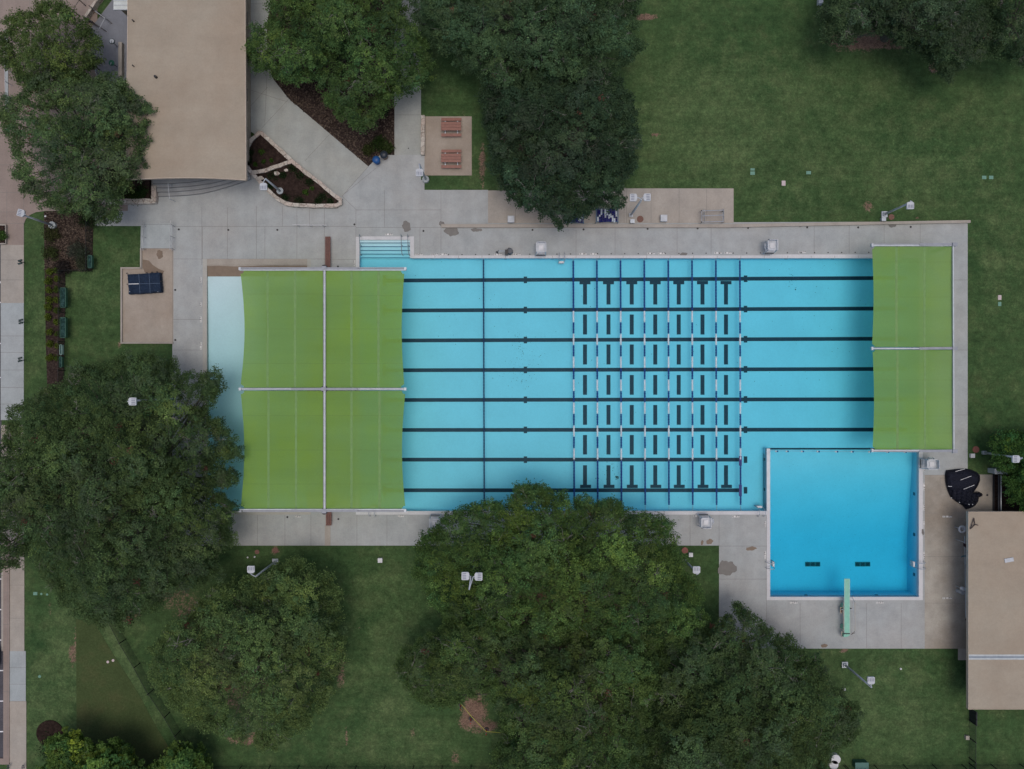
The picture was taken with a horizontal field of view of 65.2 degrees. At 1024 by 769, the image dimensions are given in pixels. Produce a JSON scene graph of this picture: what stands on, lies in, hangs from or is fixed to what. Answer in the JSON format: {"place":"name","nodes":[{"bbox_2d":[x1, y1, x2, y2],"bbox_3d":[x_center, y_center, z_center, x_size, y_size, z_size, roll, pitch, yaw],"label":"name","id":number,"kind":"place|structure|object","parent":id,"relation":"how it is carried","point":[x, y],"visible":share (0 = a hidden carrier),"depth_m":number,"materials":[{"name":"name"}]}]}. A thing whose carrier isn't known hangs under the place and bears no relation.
{"place":"outdoors","nodes":[
{"label":"outdoors","id":0,"kind":"place"},
{"bbox_2d":[1,245,23,768],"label":"sidewalk","id":1,"kind":"structure","parent":0,"point":[12,280],"depth_m":71.96,"materials":[{"name":"beige concrete"}]},
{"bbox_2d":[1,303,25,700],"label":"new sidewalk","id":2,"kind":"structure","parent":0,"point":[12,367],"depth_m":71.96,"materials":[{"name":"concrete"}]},
{"bbox_2d":[10,701,25,768],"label":"sidewalk","id":3,"kind":"structure","parent":0,"point":[17,734],"depth_m":71.95,"materials":[{"name":"beige concrete"}]},
{"bbox_2d":[0,0,127,244],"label":"plaza","id":4,"kind":"structure","parent":0,"point":[13,200],"depth_m":71.97,"materials":[{"name":"brown concrete"}]},
{"bbox_2d":[0,0,105,95],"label":"oak tree","id":5,"kind":"object","parent":4,"relation":"on","point":[87,59],"visible":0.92,"depth_m":66.92,"materials":[{"name":"green plant"}]},
{"bbox_2d":[0,60,159,229],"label":"oak tree","id":6,"kind":"object","parent":4,"relation":"on","point":[88,142],"visible":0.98,"depth_m":65.82,"materials":[{"name":"green plant"}]},
{"bbox_2d":[90,0,126,82],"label":"terrace","id":7,"kind":"structure","parent":0,"point":[116,29],"depth_m":71.96,"materials":[{"name":"concrete"}]},
{"bbox_2d":[118,42,123,76],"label":"seat wall","id":8,"kind":"structure","parent":7,"relation":"on","point":[121,58],"depth_m":71.50,"materials":[{"name":"beige concrete"}]},
{"bbox_2d":[141,223,171,248],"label":"ramp deck","id":9,"kind":"structure","parent":0,"point":[157,235],"depth_m":71.95,"materials":[{"name":"concrete"}]},
{"bbox_2d":[126,0,250,180],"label":"entrance building","id":10,"kind":"structure","parent":0,"point":[188,73],"depth_m":67.40,"materials":[{"name":"beige concrete"}]},
{"bbox_2d":[251,0,368,196],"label":"garden path","id":11,"kind":"structure","parent":0,"point":[292,130],"depth_m":71.96,"materials":[{"name":"concrete"}]},
{"bbox_2d":[0,0,1023,768],"bbox_3d":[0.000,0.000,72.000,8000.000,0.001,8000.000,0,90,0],"label":"ground","id":12,"kind":"structure","parent":0,"point":[776,94],"depth_m":72.00,"materials":[{"name":"plant"}]},
{"bbox_2d":[0,245,2,757],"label":"parking lot","id":13,"kind":"structure","parent":12,"relation":"on","point":[1,704],"depth_m":71.99,"materials":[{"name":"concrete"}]},
{"bbox_2d":[0,540,9,764],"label":"kerb","id":14,"kind":"structure","parent":12,"relation":"on","point":[5,760],"depth_m":71.89,"materials":[{"name":"grey concrete"}]},
{"bbox_2d":[36,720,62,743],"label":"mulch ring","id":15,"kind":"object","parent":12,"relation":"on","point":[51,727],"visible":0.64,"depth_m":71.94,"materials":[{"name":"soil"}]},
{"bbox_2d":[44,211,92,388],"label":"mulch bed","id":16,"kind":"object","parent":12,"relation":"on","point":[54,375],"visible":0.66,"depth_m":71.97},
{"bbox_2d":[16,209,56,228],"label":"lamp post","id":17,"kind":"object","parent":16,"relation":"on","point":[20,212],"visible":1,"depth_m":69.03,"materials":[{"name":"metal"}]},
{"bbox_2d":[41,245,60,262],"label":"shrub","id":18,"kind":"object","parent":16,"relation":"on","point":[51,252],"visible":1,"depth_m":71.53,"materials":[{"name":"green plant"}]},
{"bbox_2d":[40,225,61,243],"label":"shrub","id":19,"kind":"object","parent":16,"relation":"on","point":[50,236],"visible":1,"depth_m":71.54,"materials":[{"name":"green plant"}]},
{"bbox_2d":[53,258,72,276],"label":"shrub","id":20,"kind":"object","parent":16,"relation":"on","point":[62,267],"visible":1,"depth_m":71.54,"materials":[{"name":"green plant"}]},
{"bbox_2d":[64,237,88,261],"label":"shrub","id":21,"kind":"object","parent":16,"relation":"on","point":[71,251],"visible":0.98,"depth_m":71.52,"materials":[{"name":"green plant"}]},
{"bbox_2d":[73,252,93,272],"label":"shrub","id":22,"kind":"object","parent":16,"relation":"on","point":[80,261],"visible":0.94,"depth_m":71.52,"materials":[{"name":"green plant"}]},
{"bbox_2d":[74,210,100,231],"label":"shrub","id":23,"kind":"object","parent":16,"relation":"on","point":[83,221],"visible":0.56,"depth_m":71.53,"materials":[{"name":"green plant"}]},
{"bbox_2d":[57,220,92,370],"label":"fence","id":24,"kind":"object","parent":12,"relation":"on","point":[85,269],"visible":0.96,"depth_m":70.83,"materials":[{"name":"grey"}]},
{"bbox_2d":[60,317,67,337],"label":"bench","id":25,"kind":"object","parent":24,"relation":"attached to","point":[63,327],"visible":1,"depth_m":71.07,"materials":[{"name":"green metal"}]},
{"bbox_2d":[60,288,67,307],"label":"bench","id":26,"kind":"object","parent":24,"relation":"attached to","point":[63,297],"visible":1,"depth_m":71.07,"materials":[{"name":"green metal"}]},
{"bbox_2d":[83,0,103,23],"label":"retaining wall","id":27,"kind":"structure","parent":12,"relation":"on","point":[95,4],"depth_m":71.56,"materials":[{"name":"stone"}]},
{"bbox_2d":[113,0,126,15],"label":"outbuilding","id":28,"kind":"structure","parent":12,"relation":"on","point":[119,5],"depth_m":68.40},
{"bbox_2d":[76,619,167,768],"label":"lawn plot","id":29,"kind":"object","parent":12,"relation":"on","point":[109,703],"visible":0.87,"depth_m":71.99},
{"bbox_2d":[35,726,145,768],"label":"leafy tree","id":30,"kind":"object","parent":29,"relation":"on","point":[86,753],"visible":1,"depth_m":68.01,"materials":[{"name":"green plant"}]},
{"bbox_2d":[93,169,150,198],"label":"planter soil","id":31,"kind":"structure","parent":12,"relation":"on","point":[148,183],"depth_m":71.60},
{"bbox_2d":[133,182,150,205],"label":"shrub","id":32,"kind":"object","parent":31,"relation":"on","point":[140,192],"visible":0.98,"depth_m":71.49,"materials":[{"name":"green plant"}]},
{"bbox_2d":[0,347,245,633],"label":"oak tree","id":33,"kind":"object","parent":12,"relation":"on","point":[140,478],"visible":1,"depth_m":63.98,"materials":[{"name":"green plant"}]},
{"bbox_2d":[123,248,172,341],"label":"pad","id":34,"kind":"object","parent":12,"relation":"on","point":[148,317],"visible":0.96,"depth_m":71.96,"materials":[{"name":"beige concrete"}]},
{"bbox_2d":[126,271,162,294],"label":"covered table","id":35,"kind":"object","parent":34,"relation":"on","point":[147,283],"visible":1,"depth_m":71.25,"materials":[{"name":"blue plastic"}]},
{"bbox_2d":[120,249,172,343],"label":"pad kerb","id":36,"kind":"structure","parent":34,"relation":"on","point":[121,305],"depth_m":71.80,"materials":[{"name":"beige concrete"}]},
{"bbox_2d":[143,260,163,273],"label":"wet patch","id":37,"kind":"object","parent":34,"relation":"on","point":[148,267],"visible":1,"depth_m":71.95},
{"bbox_2d":[146,739,213,768],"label":"leafy tree","id":38,"kind":"object","parent":12,"relation":"on","point":[181,755],"visible":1,"depth_m":68.29,"materials":[{"name":"green plant"}]},
{"bbox_2d":[153,179,211,183],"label":"stair step","id":39,"kind":"object","parent":12,"relation":"on","point":[170,181],"visible":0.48,"depth_m":71.37,"materials":[{"name":"concrete"}]},
{"bbox_2d":[154,179,226,188],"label":"stair step","id":40,"kind":"object","parent":12,"relation":"on","point":[201,183],"visible":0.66,"depth_m":71.52,"materials":[{"name":"concrete"}]},
{"bbox_2d":[44,0,393,271],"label":"leaf litter","id":41,"kind":"object","parent":12,"relation":"on","point":[63,239],"visible":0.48,"depth_m":71.92,"materials":[{"name":"brown plant"}]},
{"bbox_2d":[144,554,349,756],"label":"oak tree","id":42,"kind":"object","parent":12,"relation":"on","point":[270,642],"visible":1,"depth_m":65.23,"materials":[{"name":"green plant"}]},
{"bbox_2d":[247,559,277,576],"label":"lamp post","id":43,"kind":"object","parent":12,"relation":"on","point":[250,569],"visible":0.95,"depth_m":66.69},
{"bbox_2d":[249,135,287,169],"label":"planter soil","id":44,"kind":"structure","parent":12,"relation":"on","point":[259,142],"depth_m":71.67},
{"bbox_2d":[267,0,393,165],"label":"mulch bed","id":45,"kind":"object","parent":12,"relation":"on","point":[350,132],"visible":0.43,"depth_m":71.97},
{"bbox_2d":[242,0,438,134],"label":"oak tree","id":46,"kind":"object","parent":45,"relation":"on","point":[351,60],"visible":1,"depth_m":66.02,"materials":[{"name":"green plant"}]},
{"bbox_2d":[370,134,390,151],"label":"shrub","id":47,"kind":"object","parent":45,"relation":"on","point":[379,140],"visible":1,"depth_m":71.52,"materials":[{"name":"green plant"}]},
{"bbox_2d":[394,0,420,154],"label":"walkway","id":48,"kind":"structure","parent":12,"relation":"on","point":[407,123],"depth_m":71.96,"materials":[{"name":"concrete"}]},
{"bbox_2d":[416,163,428,182],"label":"lamp post","id":49,"kind":"object","parent":12,"relation":"on","point":[420,172],"visible":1,"depth_m":66.80,"materials":[{"name":"metal"}]},
{"bbox_2d":[421,115,424,155],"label":"garden wall","id":50,"kind":"structure","parent":12,"relation":"on","point":[422,135],"depth_m":71.50,"materials":[{"name":"stone"}]},
{"bbox_2d":[424,116,471,175],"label":"picnic pad","id":51,"kind":"object","parent":12,"relation":"on","point":[436,143],"visible":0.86,"depth_m":71.96,"materials":[{"name":"beige concrete"}]},
{"bbox_2d":[441,118,460,136],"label":"picnic table","id":52,"kind":"object","parent":51,"relation":"on","point":[445,125],"visible":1,"depth_m":71.27,"materials":[{"name":"brown wood"}]},
{"bbox_2d":[441,150,460,167],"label":"picnic table","id":53,"kind":"object","parent":51,"relation":"on","point":[445,159],"visible":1,"depth_m":71.25,"materials":[{"name":"brown wood"}]},
{"bbox_2d":[462,560,481,589],"bbox_3d":[-3.067,15.125,66.644,1.597,10.711,1.479,0,90,0],"label":"lamp post","id":54,"kind":"object","parent":12,"relation":"on","point":[477,576],"visible":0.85,"depth_m":61.30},
{"bbox_2d":[405,0,649,95],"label":"oak tree","id":55,"kind":"object","parent":12,"relation":"on","point":[534,42],"visible":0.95,"depth_m":64.57,"materials":[{"name":"green plant"}]},
{"bbox_2d":[390,612,670,768],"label":"oak tree","id":56,"kind":"object","parent":12,"relation":"on","point":[554,687],"visible":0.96,"depth_m":64.70,"materials":[{"name":"green plant"}]},
{"bbox_2d":[474,59,642,231],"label":"oak tree","id":57,"kind":"object","parent":12,"relation":"on","point":[573,166],"visible":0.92,"depth_m":65.48,"materials":[{"name":"green plant"}]},
{"bbox_2d":[410,477,710,653],"bbox_3d":[4.178,15.352,66.591,25.686,10.884,15.001,0,90,0],"label":"oak tree","id":58,"kind":"object","parent":12,"relation":"on","point":[528,552],"visible":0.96,"depth_m":64.47,"materials":[{"name":"green plant"}]},
{"bbox_2d":[642,599,866,768],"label":"oak tree","id":59,"kind":"object","parent":12,"relation":"on","point":[737,707],"visible":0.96,"depth_m":64.66,"materials":[{"name":"green plant"}]},
{"bbox_2d":[842,662,874,687],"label":"lamp post","id":60,"kind":"object","parent":12,"relation":"on","point":[870,679],"visible":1,"depth_m":67.90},
{"bbox_2d":[852,759,868,768],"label":"green bin","id":61,"kind":"object","parent":12,"relation":"on","point":[860,763],"visible":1,"depth_m":71.30,"materials":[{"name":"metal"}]},
{"bbox_2d":[881,200,913,216],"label":"lamp post","id":62,"kind":"object","parent":12,"relation":"on","point":[909,205],"visible":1,"depth_m":68.81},
{"bbox_2d":[813,0,997,84],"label":"oak tree","id":63,"kind":"object","parent":12,"relation":"on","point":[892,25],"visible":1,"depth_m":66.03,"materials":[{"name":"green plant"}]},
{"bbox_2d":[966,511,1023,708],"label":"equipment shed","id":64,"kind":"structure","parent":12,"relation":"on","point":[994,629],"depth_m":68.90,"materials":[{"name":"concrete"}]},
{"bbox_2d":[981,451,1022,462],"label":"lamp post","id":65,"kind":"object","parent":12,"relation":"on","point":[1016,458],"visible":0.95,"depth_m":66.44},
{"bbox_2d":[986,0,1023,68],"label":"oak tree","id":66,"kind":"object","parent":12,"relation":"on","point":[1013,54],"visible":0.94,"depth_m":67.00,"materials":[{"name":"green plant"}]},
{"bbox_2d":[987,426,1023,511],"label":"leafy tree","id":67,"kind":"object","parent":12,"relation":"on","point":[1015,480],"visible":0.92,"depth_m":68.81,"materials":[{"name":"green plant"}]},
{"bbox_2d":[995,475,1021,510],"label":"gravel strip","id":68,"kind":"object","parent":12,"relation":"on","point":[1006,507],"visible":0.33,"depth_m":71.99,"materials":[{"name":"stone"}]},
{"bbox_2d":[96,155,967,648],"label":"pool deck","id":69,"kind":"structure","parent":0,"point":[390,195],"depth_m":71.97,"materials":[{"name":"concrete"}]},
{"bbox_2d":[102,185,158,204],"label":"planter wall","id":70,"kind":"structure","parent":69,"relation":"on","point":[154,200],"depth_m":71.45,"materials":[{"name":"stone"}]},
{"bbox_2d":[157,171,248,192],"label":"stair step","id":71,"kind":"object","parent":69,"relation":"on","point":[183,189],"visible":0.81,"depth_m":71.67,"materials":[{"name":"concrete"}]},
{"bbox_2d":[158,172,250,196],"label":"stair step","id":72,"kind":"object","parent":69,"relation":"on","point":[190,193],"visible":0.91,"depth_m":71.82,"materials":[{"name":"concrete"}]},
{"bbox_2d":[207,259,306,266],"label":"beach apron","id":73,"kind":"object","parent":69,"relation":"on","point":[256,262],"visible":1,"depth_m":71.97,"materials":[{"name":"beige concrete"}]},
{"bbox_2d":[203,259,310,514],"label":"wading coping","id":74,"kind":"object","parent":69,"relation":"on","point":[205,321],"visible":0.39,"depth_m":71.95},
{"bbox_2d":[208,276,306,509],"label":"wading basin","id":75,"kind":"object","parent":69,"relation":"in","point":[225,326],"visible":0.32,"depth_m":72.35,"materials":[{"name":"paint"}]},
{"bbox_2d":[207,266,306,275],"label":"zero entry ramp","id":76,"kind":"structure","parent":75,"relation":"on","point":[223,271],"depth_m":72.05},
{"bbox_2d":[250,159,292,174],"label":"planter wall","id":77,"kind":"structure","parent":69,"relation":"on","point":[273,167],"depth_m":71.53,"materials":[{"name":"stone"}]},
{"bbox_2d":[247,131,342,208],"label":"planter wall","id":78,"kind":"structure","parent":69,"relation":"on","point":[299,167],"depth_m":71.55,"materials":[{"name":"stone"}]},
{"bbox_2d":[256,164,337,203],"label":"planter soil","id":79,"kind":"structure","parent":78,"relation":"in","point":[291,186],"depth_m":71.68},
{"bbox_2d":[260,178,282,193],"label":"lamp post","id":80,"kind":"object","parent":79,"relation":"on","point":[263,185],"visible":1,"depth_m":67.85,"materials":[{"name":"metal"}]},
{"bbox_2d":[239,265,406,514],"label":"shade canopy","id":81,"kind":"object","parent":69,"relation":"on","point":[327,332],"visible":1,"depth_m":68.40,"materials":[{"name":"fabric"}]},
{"bbox_2d":[325,237,330,266],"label":"timber bench","id":82,"kind":"object","parent":69,"relation":"on","point":[328,251],"visible":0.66,"depth_m":71.55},
{"bbox_2d":[429,515,440,528],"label":"lifeguard stand","id":83,"kind":"object","parent":69,"relation":"on","point":[432,520],"visible":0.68,"depth_m":70.42,"materials":[{"name":"white plastic"}]},
{"bbox_2d":[535,241,545,256],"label":"lifeguard stand","id":84,"kind":"object","parent":69,"relation":"on","point":[540,247],"visible":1,"depth_m":70.42,"materials":[{"name":"white plastic"}]},
{"bbox_2d":[360,259,916,595],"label":"pool basin","id":85,"kind":"object","parent":69,"relation":"in","point":[803,393],"visible":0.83,"depth_m":73.00,"materials":[{"name":"liquid"}]},
{"bbox_2d":[360,240,410,259],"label":"entry steps","id":86,"kind":"structure","parent":85,"relation":"in","point":[382,249],"depth_m":72.40,"materials":[{"name":"paint"}]},
{"bbox_2d":[763,448,769,510],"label":"pool bulkhead","id":87,"kind":"object","parent":85,"relation":"in","point":[766,462],"visible":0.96,"depth_m":71.94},
{"bbox_2d":[356,236,922,599],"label":"coping","id":88,"kind":"object","parent":69,"relation":"on","point":[919,596],"visible":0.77,"depth_m":71.94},
{"bbox_2d":[696,513,711,528],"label":"lifeguard stand","id":89,"kind":"object","parent":69,"relation":"on","point":[705,522],"visible":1,"depth_m":70.42,"materials":[{"name":"white plastic"}]},
{"bbox_2d":[441,220,970,227],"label":"kerb wall","id":90,"kind":"structure","parent":69,"relation":"on","point":[684,225],"depth_m":71.74,"materials":[{"name":"beige concrete"}]},
{"bbox_2d":[718,562,736,575],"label":"wet patch","id":91,"kind":"object","parent":69,"relation":"on","point":[731,568],"visible":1,"depth_m":71.95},
{"bbox_2d":[761,239,777,254],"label":"lifeguard stand","id":92,"kind":"object","parent":69,"relation":"on","point":[772,245],"visible":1,"depth_m":70.42,"materials":[{"name":"white plastic"}]},
{"bbox_2d":[840,579,854,636],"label":"diving board","id":93,"kind":"object","parent":69,"relation":"on","point":[845,608],"visible":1,"depth_m":71.00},
{"bbox_2d":[870,242,957,452],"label":"shade canopy","id":94,"kind":"object","parent":69,"relation":"on","point":[913,296],"visible":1,"depth_m":68.40,"materials":[{"name":"fabric"}]},
{"bbox_2d":[917,457,939,469],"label":"lifeguard stand","id":95,"kind":"object","parent":69,"relation":"on","point":[930,464],"visible":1,"depth_m":70.42,"materials":[{"name":"white plastic"}]},
{"bbox_2d":[488,188,733,222],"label":"pale deck","id":96,"kind":"structure","parent":0,"point":[681,205],"depth_m":71.96,"materials":[{"name":"beige concrete"}]},
{"bbox_2d":[595,209,617,223],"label":"lane rope reel","id":97,"kind":"object","parent":96,"relation":"on","point":[599,219],"visible":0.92,"depth_m":71.32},
{"bbox_2d":[629,193,650,216],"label":"lamp post","id":98,"kind":"object","parent":96,"relation":"on","point":[645,197],"visible":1,"depth_m":65.80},
{"bbox_2d":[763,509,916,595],"label":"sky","id":99,"kind":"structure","parent":0,"point":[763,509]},
{"bbox_2d":[925,475,992,648],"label":"deck","id":100,"kind":"structure","parent":0,"point":[945,620],"depth_m":71.96,"materials":[{"name":"concrete"}]},
{"bbox_2d":[945,469,982,508],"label":"tarpaulin","id":101,"kind":"object","parent":100,"relation":"on","point":[962,485],"visible":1,"depth_m":71.54,"materials":[{"name":"black plastic"}]},
{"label":"water","id":102,"kind":"structure","parent":0,"visible":0},
{"bbox_2d":[483,258,484,501],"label":"lane rope","id":103,"kind":"object","parent":102,"relation":"on","point":[483,391],"visible":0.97,"depth_m":72.03,"materials":[{"name":"plastic"}]},
{"bbox_2d":[572,260,574,502],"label":"lane rope","id":104,"kind":"object","parent":102,"relation":"on","point":[573,380],"visible":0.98,"depth_m":72.02,"materials":[{"name":"plastic"}]},
{"bbox_2d":[596,260,598,501],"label":"lane rope","id":105,"kind":"object","parent":102,"relation":"on","point":[597,374],"visible":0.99,"depth_m":72.02,"materials":[{"name":"plastic"}]},
{"bbox_2d":[620,258,621,506],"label":"lane rope","id":106,"kind":"object","parent":102,"relation":"on","point":[620,382],"visible":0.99,"depth_m":72.02,"materials":[{"name":"plastic"}]},
{"bbox_2d":[643,260,645,504],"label":"lane rope","id":107,"kind":"object","parent":102,"relation":"on","point":[644,384],"visible":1,"depth_m":72.02,"materials":[{"name":"plastic"}]},
{"bbox_2d":[667,260,669,504],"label":"lane rope","id":108,"kind":"object","parent":102,"relation":"on","point":[668,385],"visible":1,"depth_m":72.02,"materials":[{"name":"plastic"}]},
{"bbox_2d":[691,260,693,504],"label":"lane rope","id":109,"kind":"object","parent":102,"relation":"on","point":[692,377],"visible":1,"depth_m":72.02,"materials":[{"name":"plastic"}]},
{"bbox_2d":[715,260,717,510],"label":"lane rope","id":110,"kind":"object","parent":102,"relation":"on","point":[716,378],"visible":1,"depth_m":72.02,"materials":[{"name":"plastic"}]},
{"bbox_2d":[739,260,741,510],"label":"lane rope","id":111,"kind":"object","parent":102,"relation":"on","point":[740,484],"visible":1,"depth_m":72.02,"materials":[{"name":"plastic"}]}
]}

